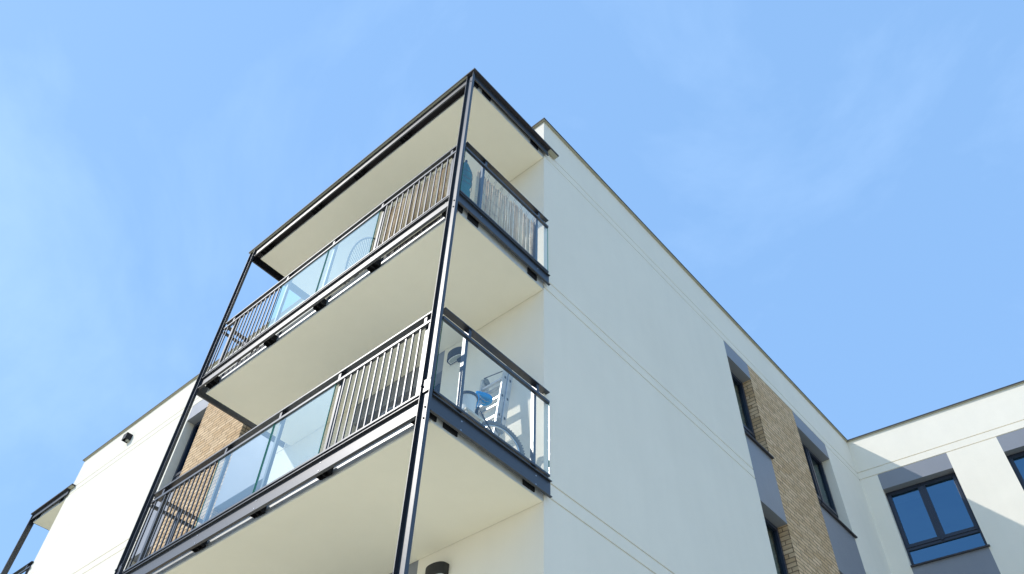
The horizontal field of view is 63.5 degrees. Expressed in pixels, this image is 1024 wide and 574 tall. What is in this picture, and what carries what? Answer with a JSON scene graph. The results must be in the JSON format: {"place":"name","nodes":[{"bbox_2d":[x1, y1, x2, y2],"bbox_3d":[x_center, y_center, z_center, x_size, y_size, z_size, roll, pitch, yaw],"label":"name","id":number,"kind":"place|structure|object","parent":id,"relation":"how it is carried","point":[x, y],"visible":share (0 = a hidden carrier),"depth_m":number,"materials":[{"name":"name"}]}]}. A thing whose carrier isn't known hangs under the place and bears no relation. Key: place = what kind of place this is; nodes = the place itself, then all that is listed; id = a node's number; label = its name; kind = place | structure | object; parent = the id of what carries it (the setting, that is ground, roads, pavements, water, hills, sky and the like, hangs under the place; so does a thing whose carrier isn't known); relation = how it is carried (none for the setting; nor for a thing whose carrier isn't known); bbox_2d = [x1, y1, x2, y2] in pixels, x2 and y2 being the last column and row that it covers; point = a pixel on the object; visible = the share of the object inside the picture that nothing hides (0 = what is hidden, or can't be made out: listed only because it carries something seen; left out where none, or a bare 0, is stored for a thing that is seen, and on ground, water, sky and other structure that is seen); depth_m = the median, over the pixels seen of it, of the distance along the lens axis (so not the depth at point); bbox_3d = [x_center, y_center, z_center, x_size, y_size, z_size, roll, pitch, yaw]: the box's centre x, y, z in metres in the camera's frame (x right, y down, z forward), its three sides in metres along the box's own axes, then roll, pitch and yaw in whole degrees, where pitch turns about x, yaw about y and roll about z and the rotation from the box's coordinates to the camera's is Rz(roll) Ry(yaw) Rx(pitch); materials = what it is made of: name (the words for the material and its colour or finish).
{"place":"outdoors","nodes":[
{"label":"outdoors","id":0,"kind":"place"},
{"bbox_2d":[0,0,1023,573],"label":"sky","id":1,"kind":"structure","parent":0,"point":[844,179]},
{"label":"ground","id":2,"kind":"structure","parent":0,"visible":0},
{"bbox_2d":[1,483,75,573],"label":"balcony tower","id":3,"kind":"structure","parent":2,"relation":"on","point":[45,515],"depth_m":18.46,"materials":[{"name":"metal"}]},
{"bbox_2d":[114,68,558,573],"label":"balcony tower","id":4,"kind":"structure","parent":2,"relation":"on","point":[424,471],"depth_m":9.56,"materials":[{"name":"paint"}]},
{"bbox_2d":[344,237,380,284],"bbox_3d":[-1.786,-0.090,10.738,0.745,0.945,0.755,-32,-57,27],"label":"wicker chair","id":5,"kind":"object","parent":4,"relation":"on","point":[352,249],"visible":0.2,"depth_m":10.89,"materials":[{"name":"grey wicker"}]},
{"bbox_2d":[380,164,450,244],"bbox_3d":[-1.117,-1.052,9.990,1.286,0.962,0.080,-32,-57,27],"label":"reed screen","id":6,"kind":"object","parent":4,"relation":"attached to","point":[411,208],"visible":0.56,"depth_m":10.02,"materials":[{"name":"brown wicker"}]},
{"bbox_2d":[381,391,524,455],"bbox_3d":[-0.567,1.369,7.902,1.468,0.840,0.408,7,-49,-4],"label":"bicycle","id":7,"kind":"object","parent":4,"relation":"on","point":[485,399],"visible":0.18,"depth_m":8.09,"materials":[{"name":"blue metal"}]},
{"bbox_2d":[460,160,472,197],"bbox_3d":[-0.574,-1.210,9.750,0.214,1.020,0.195,12,-49,-8],"label":"cloth bundle","id":8,"kind":"object","parent":4,"relation":"on","point":[466,183],"visible":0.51,"depth_m":9.74,"materials":[{"name":"teal fabric"}]},
{"bbox_2d":[462,407,483,423],"bbox_3d":[-0.433,1.339,7.542,0.240,0.360,0.240,-32,-57,27],"label":"stool","id":9,"kind":"object","parent":4,"relation":"on","point":[473,414],"visible":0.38,"depth_m":7.61,"materials":[{"name":"white plastic"}]},
{"bbox_2d":[462,390,477,412],"bbox_3d":[-0.424,1.135,7.776,0.198,0.258,0.198,-32,-57,27],"label":"bucket","id":10,"kind":"object","parent":9,"relation":"on","point":[470,400],"visible":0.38,"depth_m":7.76,"materials":[{"name":"white plastic"}]},
{"bbox_2d":[477,365,512,435],"bbox_3d":[-0.253,1.455,8.521,0.386,1.670,0.315,-32,-57,27],"label":"folding ladder","id":11,"kind":"object","parent":4,"relation":"on","point":[503,396],"visible":0.42,"depth_m":8.80,"materials":[{"name":"metal"}]},
{"bbox_2d":[474,169,534,255],"bbox_3d":[-0.059,-0.864,10.114,0.077,0.961,1.108,-32,-57,27],"label":"reed screen","id":12,"kind":"object","parent":4,"relation":"attached to","point":[502,216],"visible":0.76,"depth_m":10.13,"materials":[{"name":"grey wicker"}]},
{"bbox_2d":[28,118,1023,573],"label":"apartment building","id":13,"kind":"structure","parent":2,"relation":"on","point":[694,428],"depth_m":12.40,"materials":[{"name":"white paint"}]},
{"bbox_2d":[121,432,132,442],"bbox_3d":[-8.142,3.187,17.486,0.150,0.150,0.128,-32,-57,27],"label":"spotlight box","id":14,"kind":"object","parent":13,"relation":"attached to","point":[127,437],"visible":1,"depth_m":17.46,"materials":[{"name":"black metal"}]},
{"bbox_2d":[154,420,201,496],"bbox_3d":[-5.886,3.001,14.971,0.690,1.717,0.280,-32,-57,27],"label":"window","id":15,"kind":"structure","parent":13,"relation":"in","point":[190,441],"depth_m":15.27,"materials":[{"name":"grey paint"}]},
{"bbox_2d":[432,383,440,393],"bbox_3d":[-1.411,2.323,9.865,1.666,2.370,0.084,-32,-57,27],"label":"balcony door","id":16,"kind":"structure","parent":13,"relation":"in","point":[437,387],"depth_m":10.40,"materials":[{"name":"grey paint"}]},
{"bbox_2d":[425,561,448,573],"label":"wall lamp","id":17,"kind":"object","parent":13,"relation":"attached to","point":[440,567],"visible":1,"depth_m":7.91,"materials":[{"name":"grey metal"}]},
{"bbox_2d":[447,347,461,364],"bbox_3d":[-0.702,0.852,10.171,0.260,0.160,0.115,-32,-57,27],"label":"wall lamp","id":18,"kind":"object","parent":13,"relation":"attached to","point":[454,355],"visible":0.83,"depth_m":10.14,"materials":[{"name":"grey"}]},
{"bbox_2d":[731,372,773,458],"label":"window","id":19,"kind":"structure","parent":13,"relation":"in","point":[738,385],"depth_m":14.15,"materials":[{"name":"black glass"}]},
{"bbox_2d":[764,517,788,573],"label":"window","id":20,"kind":"structure","parent":13,"relation":"in","point":[775,542],"depth_m":12.19,"materials":[{"name":"black glass"}]},
{"bbox_2d":[802,443,857,538],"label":"window","id":21,"kind":"structure","parent":13,"relation":"in","point":[821,485],"depth_m":15.40,"materials":[{"name":"black glass"}]},
{"bbox_2d":[886,472,989,567],"bbox_3d":[8.039,4.425,15.680,1.385,1.717,0.393,-26,-55,23],"label":"window","id":22,"kind":"structure","parent":13,"relation":"in","point":[935,520],"depth_m":15.71,"materials":[{"name":"blue glass"}]},
{"bbox_2d":[1006,451,1023,489],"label":"window","id":23,"kind":"structure","parent":13,"relation":"in","point":[1016,461],"depth_m":15.51,"materials":[{"name":"blue glass"}]}
]}

